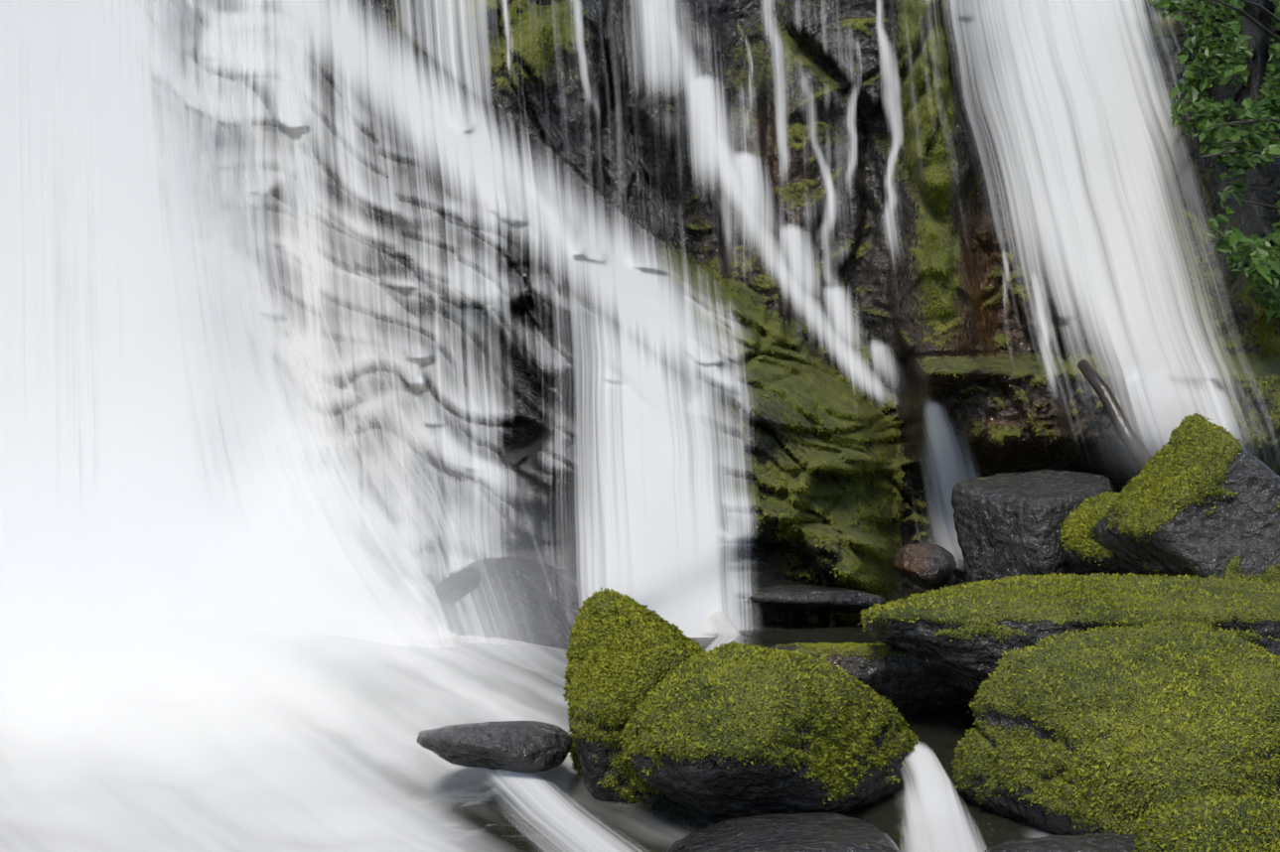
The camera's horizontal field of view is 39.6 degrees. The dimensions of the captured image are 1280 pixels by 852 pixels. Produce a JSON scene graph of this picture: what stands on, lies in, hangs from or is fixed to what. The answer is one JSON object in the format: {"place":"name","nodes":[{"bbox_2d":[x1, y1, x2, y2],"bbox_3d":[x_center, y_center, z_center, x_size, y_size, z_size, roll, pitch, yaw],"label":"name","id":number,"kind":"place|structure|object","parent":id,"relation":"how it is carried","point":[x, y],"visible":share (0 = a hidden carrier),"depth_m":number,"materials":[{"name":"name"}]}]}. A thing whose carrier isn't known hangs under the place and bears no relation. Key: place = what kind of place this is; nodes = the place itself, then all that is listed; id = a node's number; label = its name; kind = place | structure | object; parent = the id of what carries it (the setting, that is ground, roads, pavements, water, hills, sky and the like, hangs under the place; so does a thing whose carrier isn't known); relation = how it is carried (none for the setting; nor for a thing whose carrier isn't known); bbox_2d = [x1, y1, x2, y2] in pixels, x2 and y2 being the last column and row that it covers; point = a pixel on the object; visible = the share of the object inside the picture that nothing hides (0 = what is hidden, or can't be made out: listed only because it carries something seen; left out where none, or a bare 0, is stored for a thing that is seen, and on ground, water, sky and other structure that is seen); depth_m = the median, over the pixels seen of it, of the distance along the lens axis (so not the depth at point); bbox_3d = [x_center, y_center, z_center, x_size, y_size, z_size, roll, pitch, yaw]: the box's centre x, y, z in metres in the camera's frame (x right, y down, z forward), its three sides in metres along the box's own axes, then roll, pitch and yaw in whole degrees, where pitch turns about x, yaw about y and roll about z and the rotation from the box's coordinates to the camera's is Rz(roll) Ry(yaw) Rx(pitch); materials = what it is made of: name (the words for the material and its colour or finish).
{"place":"outdoors","nodes":[
{"label":"outdoors","id":0,"kind":"place"},
{"bbox_2d":[0,585,1057,851],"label":"pool water","id":1,"kind":"structure","parent":0,"point":[403,800],"depth_m":6.55,"materials":[{"name":"white liquid"}]},
{"bbox_2d":[416,720,571,772],"bbox_3d":[-0.509,1.106,6.230,0.544,0.168,0.569,0,0,-2],"label":"rock in foam","id":2,"kind":"object","parent":1,"relation":"in","point":[524,746],"visible":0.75,"depth_m":6.04,"materials":[{"name":"rock"}]},
{"bbox_2d":[430,555,581,649],"bbox_3d":[-0.497,1.006,8.329,1.050,0.789,0.706,0,0,13],"label":"boulder","id":3,"kind":"object","parent":1,"relation":"on","point":[553,614],"depth_m":8.15,"materials":[{"name":"grey stone"}]},
{"bbox_2d":[483,769,648,851],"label":"cascade","id":4,"kind":"object","parent":1,"relation":"on","point":[562,820],"visible":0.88,"depth_m":5.67,"materials":[{"name":"liquid"}]},
{"bbox_2d":[566,590,690,803],"bbox_3d":[0.088,1.013,6.400,0.704,0.805,0.900,0,0,-2],"label":"moss boulder","id":5,"kind":"object","parent":1,"relation":"on","point":[592,773],"visible":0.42,"depth_m":6.05,"materials":[{"name":"green plant"}]},
{"bbox_2d":[562,586,708,804],"bbox_3d":[0.087,0.961,6.395,0.716,0.709,0.905,0,0,-2],"label":"moss","id":6,"kind":"object","parent":5,"relation":"on","point":[685,644],"visible":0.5,"depth_m":6.15,"materials":[{"name":"green plant"}]},
{"bbox_2d":[704,610,744,652],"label":"waterfall","id":7,"kind":"structure","parent":1,"relation":"on","point":[725,629],"depth_m":7.35,"materials":[{"name":"liquid"}]},
{"bbox_2d":[623,643,917,823],"bbox_3d":[0.453,1.109,6.050,0.787,0.714,1.149,0,0,32],"label":"moss boulder","id":8,"kind":"object","parent":1,"relation":"on","point":[709,786],"visible":0.67,"depth_m":5.70,"materials":[{"name":"green plant"}]},
{"bbox_2d":[619,640,920,803],"bbox_3d":[0.435,1.002,6.070,0.809,0.526,1.184,0,0,39],"label":"moss","id":9,"kind":"object","parent":8,"relation":"on","point":[823,759],"visible":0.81,"depth_m":5.78,"materials":[{"name":"green plant"}]},
{"bbox_2d":[662,812,900,851],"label":"rock","id":10,"kind":"object","parent":1,"relation":"on","point":[808,832],"visible":1,"depth_m":5.12,"materials":[{"name":"rock"}]},
{"bbox_2d":[738,584,888,613],"bbox_3d":[0.784,0.826,8.461,0.798,0.146,0.622,0,0,-2],"label":"flat stone","id":11,"kind":"object","parent":1,"relation":"on","point":[812,599],"visible":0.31,"depth_m":8.23,"materials":[{"name":"grey stone"}]},
{"bbox_2d":[768,643,972,714],"bbox_3d":[0.928,1.076,7.424,1.320,0.418,1.240,0,0,-2],"label":"boulder","id":12,"kind":"object","parent":1,"relation":"on","point":[907,686],"visible":0.33,"depth_m":6.86,"materials":[{"name":"grey stone"}]},
{"bbox_2d":[776,641,908,660],"bbox_3d":[0.938,0.978,7.421,1.310,0.244,1.259,0,0,-2],"label":"moss","id":13,"kind":"object","parent":12,"relation":"on","point":[857,645],"visible":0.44,"depth_m":7.00,"materials":[{"name":"green plant"}]},
{"bbox_2d":[899,741,986,851],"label":"cascade","id":14,"kind":"object","parent":1,"relation":"on","point":[937,821],"visible":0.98,"depth_m":5.69,"materials":[{"name":"liquid"}]},
{"bbox_2d":[951,469,1114,583],"bbox_3d":[1.991,0.531,8.679,0.867,0.623,0.806,0,0,-39],"label":"dark boulder","id":15,"kind":"object","parent":1,"relation":"on","point":[1007,524],"visible":0.58,"depth_m":8.40,"materials":[{"name":"grey stone"}]},
{"bbox_2d":[952,567,966,581],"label":"rock","id":16,"kind":"object","parent":15,"relation":"on","point":[958,573],"visible":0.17,"depth_m":8.69,"materials":[{"name":"black stone"}]},
{"bbox_2d":[984,833,1137,851],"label":"rock","id":17,"kind":"object","parent":1,"relation":"in","point":[1099,842],"visible":0.69,"depth_m":4.98,"materials":[{"name":"grey stone"}]},
{"bbox_2d":[860,573,1279,701],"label":"boulder","id":18,"kind":"object","parent":1,"relation":"on","point":[962,665],"visible":0.38,"depth_m":6.59,"materials":[{"name":"green plant"}]},
{"bbox_2d":[891,543,956,590],"bbox_3d":[1.437,0.711,8.945,0.311,0.241,0.311,0,0,-2],"label":"rounded stone","id":19,"kind":"object","parent":18,"relation":"on","point":[924,571],"visible":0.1,"depth_m":8.87,"materials":[{"name":"brown stone"}]},
{"bbox_2d":[857,571,1279,663],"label":"moss","id":20,"kind":"object","parent":18,"relation":"on","point":[1022,578],"visible":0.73,"depth_m":6.80,"materials":[{"name":"green plant"}]},
{"bbox_2d":[1090,416,1279,583],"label":"angular boulder","id":21,"kind":"object","parent":18,"relation":"on","point":[1194,539],"visible":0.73,"depth_m":7.42,"materials":[{"name":"grey stone"}]},
{"bbox_2d":[1062,494,1120,575],"bbox_3d":[2.112,0.522,8.089,0.361,0.423,0.521,0,0,-2],"label":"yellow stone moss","id":22,"kind":"object","parent":21,"relation":"on","point":[1078,565],"visible":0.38,"depth_m":7.99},
{"bbox_2d":[1060,491,1119,565],"bbox_3d":[2.112,0.457,8.092,0.388,0.323,0.554,0,0,-2],"label":"moss","id":23,"kind":"object","parent":22,"relation":"on","point":[1081,511],"visible":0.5,"depth_m":8.04,"materials":[{"name":"green plant"}]},
{"bbox_2d":[1087,413,1279,584],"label":"moss","id":24,"kind":"object","parent":21,"relation":"attached to","point":[1154,490],"visible":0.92,"depth_m":7.63,"materials":[{"name":"green plant"}]},
{"bbox_2d":[1137,795,1279,851],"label":"rock","id":25,"kind":"object","parent":1,"relation":"in","point":[1182,841],"visible":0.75,"depth_m":4.76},
{"bbox_2d":[1133,792,1279,851],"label":"moss","id":26,"kind":"object","parent":25,"relation":"attached to","point":[1161,811],"visible":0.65,"depth_m":4.79,"materials":[{"name":"green plant"}]},
{"bbox_2d":[0,360,1266,800],"label":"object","id":27,"kind":"structure","parent":0,"point":[147,630],"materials":[{"name":"white liquid"}]},
{"bbox_2d":[152,0,1279,625],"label":"cliff rock","id":28,"kind":"object","parent":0,"point":[975,355],"depth_m":10.59,"materials":[{"name":"rock"},{"name":"moss"}]},
{"bbox_2d":[0,0,552,647],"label":"waterfall","id":29,"kind":"object","parent":28,"relation":"on","point":[125,252],"visible":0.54,"depth_m":8.43,"materials":[{"name":"liquid"}]},
{"bbox_2d":[147,0,1279,638],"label":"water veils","id":30,"kind":"object","parent":28,"relation":"on","point":[1075,101],"visible":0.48,"depth_m":9.87,"materials":[{"name":"water"}]},
{"bbox_2d":[398,0,1279,625],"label":"cliff moss fronds","id":31,"kind":"object","parent":28,"relation":"on","point":[879,590],"depth_m":10.17,"materials":[{"name":"green plant"}]},
{"bbox_2d":[1077,359,1151,471],"bbox_3d":[2.444,-0.038,9.121,0.092,0.624,0.559,0,0,-30],"label":"fallen branch","id":32,"kind":"object","parent":28,"relation":"on","point":[1101,388],"visible":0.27,"depth_m":9.09,"materials":[{"name":"plant"}]},
{"bbox_2d":[1146,0,1279,324],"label":"leaves","id":33,"kind":"object","parent":28,"relation":"attached to","point":[1265,262],"visible":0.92,"depth_m":9.86,"materials":[{"name":"green plant"}]},
{"bbox_2d":[1200,147,1263,157],"bbox_3d":[3.319,-1.440,9.522,1.039,0.103,0.022,0,0,-37],"label":"twig","id":34,"kind":"object","parent":33,"relation":"on","point":[1233,152],"visible":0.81,"depth_m":9.34,"materials":[{"name":"brown wood"}]},
{"bbox_2d":[1224,142,1256,143],"bbox_3d":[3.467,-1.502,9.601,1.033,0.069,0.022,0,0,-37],"label":"twig","id":35,"kind":"object","parent":33,"relation":"on","point":[1239,143],"visible":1,"depth_m":9.35,"materials":[{"name":"brown wood"}]},
{"bbox_2d":[1212,0,1279,42],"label":"twig","id":36,"kind":"object","parent":33,"relation":"on","point":[1262,27],"visible":1,"depth_m":9.24,"materials":[{"name":"brown wood"}]},
{"bbox_2d":[1216,118,1279,126],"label":"twig","id":37,"kind":"object","parent":33,"relation":"on","point":[1258,120],"visible":1,"depth_m":9.15,"materials":[{"name":"brown wood"}]},
{"bbox_2d":[1239,0,1279,22],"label":"twig","id":38,"kind":"object","parent":33,"relation":"on","point":[1269,13],"visible":1,"depth_m":9.22,"materials":[{"name":"brown wood"}]},
{"bbox_2d":[1241,199,1279,209],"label":"twig","id":39,"kind":"object","parent":33,"relation":"on","point":[1268,206],"visible":1,"depth_m":8.97,"materials":[{"name":"brown wood"}]},
{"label":"river bed","id":40,"kind":"structure","parent":0,"visible":0},
{"bbox_2d":[954,621,1279,836],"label":"moss boulder","id":41,"kind":"object","parent":40,"relation":"on","point":[1021,810],"visible":0.69,"depth_m":5.68,"materials":[{"name":"green plant"}]},
{"bbox_2d":[951,618,1279,835],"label":"moss","id":42,"kind":"object","parent":41,"relation":"on","point":[1165,722],"visible":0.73,"depth_m":5.67,"materials":[{"name":"green plant"}]}
]}

